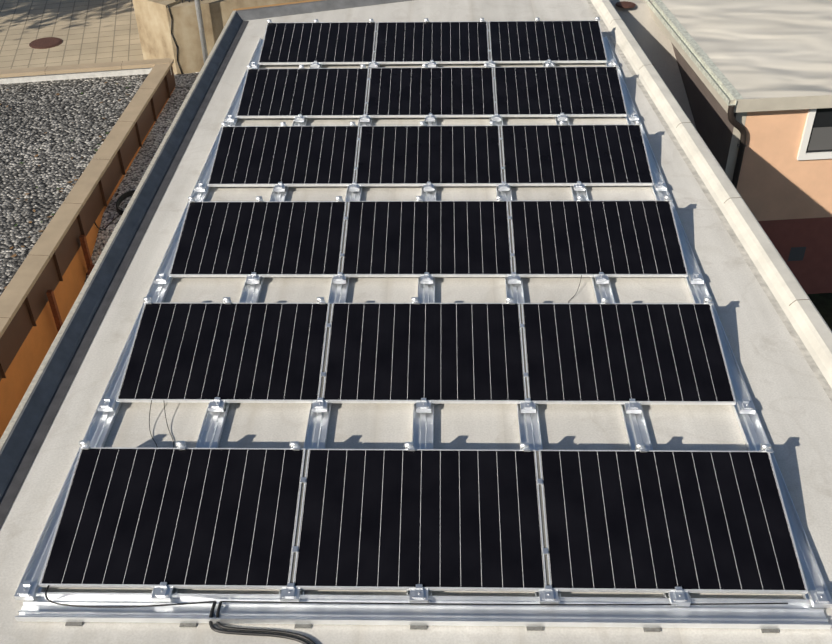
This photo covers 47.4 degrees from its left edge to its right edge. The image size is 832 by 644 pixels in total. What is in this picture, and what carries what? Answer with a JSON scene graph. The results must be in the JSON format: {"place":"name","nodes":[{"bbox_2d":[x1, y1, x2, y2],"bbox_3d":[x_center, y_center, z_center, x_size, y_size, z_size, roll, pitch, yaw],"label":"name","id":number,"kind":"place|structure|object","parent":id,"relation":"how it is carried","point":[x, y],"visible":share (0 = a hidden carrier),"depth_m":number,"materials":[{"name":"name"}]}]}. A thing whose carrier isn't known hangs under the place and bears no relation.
{"place":"outdoors","nodes":[
{"label":"outdoors","id":0,"kind":"place"},
{"bbox_2d":[0,0,143,69],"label":"paved ground","id":1,"kind":"structure","parent":0,"point":[93,31],"depth_m":18.92,"materials":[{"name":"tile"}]},
{"bbox_2d":[29,37,61,48],"bbox_3d":[-7.198,-5.430,18.416,0.620,0.020,0.620,0,36,2],"label":"manhole","id":2,"kind":"object","parent":1,"relation":"on","point":[45,42],"visible":0.96,"depth_m":18.37,"materials":[{"name":"metal"}]},
{"bbox_2d":[84,72,198,283],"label":"alley gravel","id":3,"kind":"structure","parent":0,"point":[136,171],"depth_m":14.43,"materials":[{"name":"grey gravel"}]},
{"bbox_2d":[46,235,94,331],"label":"rusty posts","id":4,"kind":"object","parent":3,"relation":"on","point":[51,295],"visible":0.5,"depth_m":11.41,"materials":[{"name":"metal"}]},
{"bbox_2d":[95,210,123,230],"bbox_3d":[-4.202,-1.419,12.962,0.020,0.267,0.510,24,43,30],"label":"alley cable","id":5,"kind":"object","parent":3,"relation":"on","point":[108,224],"visible":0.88,"depth_m":12.98,"materials":[{"name":"black plastic"}]},
{"bbox_2d":[116,190,134,214],"bbox_3d":[-3.938,-1.665,13.209,0.460,0.107,0.663,0,36,2],"label":"hose coil","id":6,"kind":"object","parent":3,"relation":"on","point":[122,197],"visible":0.4,"depth_m":13.28,"materials":[{"name":"black rubber"}]},
{"bbox_2d":[194,0,207,62],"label":"galvanised pole","id":7,"kind":"object","parent":3,"relation":"on","point":[201,29],"depth_m":16.51,"materials":[{"name":"grey metal"}]},
{"bbox_2d":[0,0,831,643],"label":"roof","id":8,"kind":"structure","parent":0,"point":[790,400],"depth_m":8.02,"materials":[{"name":"beige concrete"}]},
{"bbox_2d":[610,0,696,129],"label":"ground","id":9,"kind":"structure","parent":0,"point":[651,38],"depth_m":16.70,"materials":[{"name":"beige concrete"}]},
{"bbox_2d":[615,1,635,7],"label":"manhole","id":10,"kind":"object","parent":9,"relation":"on","point":[624,4],"visible":0.98,"depth_m":17.11,"materials":[{"name":"metal"}]},
{"bbox_2d":[807,293,831,330],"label":"lawn","id":11,"kind":"structure","parent":0,"point":[822,302],"depth_m":15.99,"materials":[{"name":"green plant"}]},
{"bbox_3d":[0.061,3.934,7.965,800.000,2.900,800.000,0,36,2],"label":"ground","id":12,"kind":"structure","parent":0,"visible":0},
{"bbox_2d":[0,88,174,438],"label":"building walls","id":13,"kind":"structure","parent":12,"relation":"on","point":[24,366],"depth_m":11.17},
{"bbox_2d":[0,74,147,295],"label":"gravel roof","id":14,"kind":"structure","parent":13,"relation":"on","point":[34,114],"depth_m":14.08,"materials":[{"name":"grey gravel"}]},
{"bbox_2d":[0,82,130,288],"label":"gravel","id":15,"kind":"structure","parent":14,"relation":"on","point":[14,255],"depth_m":13.04,"materials":[{"name":"grey gravel"}]},
{"bbox_2d":[0,58,173,337],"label":"parapet coping","id":16,"kind":"object","parent":13,"relation":"on","point":[15,293],"visible":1,"depth_m":13.42,"materials":[{"name":"brown concrete"}]},
{"bbox_2d":[0,66,175,380],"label":"building cladding","id":17,"kind":"structure","parent":13,"relation":"attached to","point":[20,326],"depth_m":12.13,"materials":[{"name":"brown wood"}]},
{"bbox_2d":[132,0,305,74],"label":"retaining wall","id":18,"kind":"structure","parent":12,"relation":"on","point":[168,29],"depth_m":16.71,"materials":[{"name":"concrete"}]},
{"bbox_2d":[671,42,831,293],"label":"neighbour walls","id":19,"kind":"structure","parent":12,"relation":"on","point":[784,193],"depth_m":15.02,"materials":[{"name":"paint"}]},
{"bbox_2d":[728,105,746,187],"bbox_3d":[4.802,-1.753,14.966,0.449,3.630,0.099,-15,39,-18],"label":"downspout","id":20,"kind":"object","parent":19,"relation":"attached to","point":[734,122],"visible":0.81,"depth_m":14.30,"materials":[{"name":"metal"}]},
{"bbox_2d":[649,0,831,112],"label":"neighbour roof","id":21,"kind":"structure","parent":19,"relation":"on","point":[769,55],"depth_m":15.40,"materials":[{"name":"white metal"}]},
{"bbox_2d":[645,0,743,104],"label":"gutter","id":22,"kind":"object","parent":21,"relation":"attached to","point":[720,88],"visible":0.95,"depth_m":15.24,"materials":[{"name":"grey metal"}]},
{"bbox_2d":[737,108,831,260],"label":"neighbour window","id":23,"kind":"structure","parent":19,"relation":"in","point":[816,141],"depth_m":14.47,"materials":[{"name":"white plastic"}]},
{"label":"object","id":24,"kind":"object","parent":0,"visible":0},
{"bbox_2d":[149,400,157,447],"bbox_3d":[-2.140,0.893,7.677,0.056,0.195,0.861,-10,37,-12],"label":"cable row","id":25,"kind":"object","parent":24,"relation":"on","point":[149,424],"visible":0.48,"depth_m":7.86,"materials":[{"name":"black rubber"}]},
{"bbox_2d":[164,403,173,447],"bbox_3d":[-2.014,0.885,7.685,0.068,0.195,0.848,-8,37,-9],"label":"cable row","id":26,"kind":"object","parent":24,"relation":"on","point":[167,425],"visible":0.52,"depth_m":7.86,"materials":[{"name":"black rubber"}]},
{"bbox_2d":[0,0,411,528],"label":"roof edge flashing","id":27,"kind":"object","parent":24,"relation":"on","point":[27,428],"visible":1,"depth_m":9.73,"materials":[{"name":"metal"}]},
{"bbox_2d":[209,601,309,643],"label":"cable conduit","id":28,"kind":"object","parent":24,"relation":"on","point":[215,629],"visible":0.98,"depth_m":6.22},
{"bbox_2d":[216,601,315,643],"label":"cable conduit","id":29,"kind":"object","parent":24,"relation":"on","point":[261,630],"visible":0.94,"depth_m":6.24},
{"bbox_2d":[14,17,831,632],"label":"panel mounting frame","id":30,"kind":"object","parent":24,"relation":"on","point":[538,611],"visible":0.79,"depth_m":6.47,"materials":[{"name":"metal"}]},
{"bbox_2d":[45,581,212,607],"bbox_3d":[-1.935,1.847,6.412,1.173,0.049,0.185,0,36,2],"label":"cable","id":31,"kind":"object","parent":30,"relation":"attached to","point":[121,606],"visible":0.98,"depth_m":6.36,"materials":[{"name":"black rubber"}]},
{"bbox_2d":[39,447,305,588],"bbox_3d":[-1.707,1.388,6.834,1.720,0.035,1.130,0,48,2],"label":"solar panel","id":32,"kind":"object","parent":30,"relation":"on","point":[204,518],"visible":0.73,"depth_m":6.79,"materials":[{"name":"black glass"}]},
{"bbox_2d":[116,302,329,402],"bbox_3d":[-1.666,0.252,8.379,1.720,0.035,1.130,0,48,2],"label":"solar panel","id":33,"kind":"object","parent":30,"relation":"on","point":[228,353],"visible":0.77,"depth_m":8.33,"materials":[{"name":"black glass"}]},
{"bbox_2d":[169,201,346,276],"bbox_3d":[-1.623,-0.881,9.922,1.720,0.035,1.130,0,48,2],"label":"solar panel","id":34,"kind":"object","parent":30,"relation":"on","point":[262,239],"visible":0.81,"depth_m":9.88,"materials":[{"name":"black glass"}]},
{"bbox_2d":[207,125,359,186],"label":"solar panel","id":35,"kind":"object","parent":30,"relation":"on","point":[268,156],"visible":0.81,"depth_m":11.42,"materials":[{"name":"black glass"}]},
{"bbox_2d":[236,68,368,117],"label":"solar panel","id":36,"kind":"object","parent":30,"relation":"on","point":[307,93],"visible":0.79,"depth_m":12.97,"materials":[{"name":"black glass"}]},
{"bbox_2d":[258,22,375,64],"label":"solar panel","id":37,"kind":"object","parent":30,"relation":"on","point":[300,43],"visible":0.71,"depth_m":14.51,"materials":[{"name":"black glass"}]},
{"bbox_2d":[293,449,546,591],"bbox_3d":[0.032,1.391,6.788,1.720,0.035,1.130,0,48,2],"label":"solar panel","id":38,"kind":"object","parent":30,"relation":"on","point":[429,519],"visible":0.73,"depth_m":6.74,"materials":[{"name":"black glass"}]},
{"bbox_2d":[322,303,526,403],"bbox_3d":[0.078,0.254,8.333,1.720,0.036,1.130,0,48,2],"label":"solar panel","id":39,"kind":"object","parent":30,"relation":"on","point":[452,353],"visible":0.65,"depth_m":8.29,"materials":[{"name":"black glass"}]},
{"bbox_2d":[341,200,512,276],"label":"solar panel","id":40,"kind":"object","parent":30,"relation":"on","point":[433,238],"visible":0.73,"depth_m":9.83,"materials":[{"name":"black glass"}]},
{"bbox_2d":[355,125,502,185],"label":"solar panel","id":41,"kind":"object","parent":30,"relation":"on","point":[452,155],"visible":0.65,"depth_m":11.38,"materials":[{"name":"black glass"}]},
{"bbox_2d":[366,67,495,117],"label":"solar panel","id":42,"kind":"object","parent":30,"relation":"on","point":[412,92],"visible":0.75,"depth_m":12.92,"materials":[{"name":"black glass"}]},
{"bbox_2d":[374,21,488,63],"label":"solar panel","id":43,"kind":"object","parent":30,"relation":"on","point":[463,42],"visible":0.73,"depth_m":14.46,"materials":[{"name":"black glass"}]},
{"bbox_2d":[222,601,787,605],"bbox_3d":[0.579,1.880,6.326,3.780,0.014,0.025,0,36,1],"label":"cable rail","id":44,"kind":"object","parent":30,"relation":"attached to","point":[490,604],"visible":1,"depth_m":6.32,"materials":[{"name":"silver metal"}]},
{"bbox_2d":[489,20,606,62],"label":"solar panel","id":45,"kind":"object","parent":30,"relation":"on","point":[580,41],"visible":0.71,"depth_m":14.42,"materials":[{"name":"black glass"}]},
{"bbox_2d":[494,66,626,116],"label":"solar panel","id":46,"kind":"object","parent":30,"relation":"on","point":[585,91],"visible":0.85,"depth_m":12.87,"materials":[{"name":"black glass"}]},
{"bbox_2d":[501,124,653,185],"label":"solar panel","id":47,"kind":"object","parent":30,"relation":"on","point":[585,155],"visible":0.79,"depth_m":11.33,"materials":[{"name":"black glass"}]},
{"bbox_2d":[509,200,687,276],"bbox_3d":[1.858,-0.878,9.829,1.720,0.035,1.130,0,48,2],"label":"solar panel","id":48,"kind":"object","parent":30,"relation":"on","point":[593,238],"visible":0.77,"depth_m":9.79,"materials":[{"name":"black glass"}]},
{"bbox_2d":[521,303,735,404],"bbox_3d":[1.813,0.259,8.283,1.720,0.036,1.130,0,48,2],"label":"solar panel","id":49,"kind":"object","parent":30,"relation":"on","point":[640,353],"visible":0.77,"depth_m":8.24,"materials":[{"name":"black glass"}]},
{"bbox_2d":[539,450,807,593],"bbox_3d":[1.773,1.393,6.742,1.720,0.035,1.130,0,48,2],"label":"solar panel","id":50,"kind":"object","parent":30,"relation":"on","point":[667,521],"visible":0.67,"depth_m":6.69,"materials":[{"name":"black glass"}]},
{"bbox_2d":[587,0,831,401],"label":"roof kerb","id":51,"kind":"structure","parent":24,"relation":"on","point":[805,324],"depth_m":10.45,"materials":[{"name":"beige concrete"}]}
]}

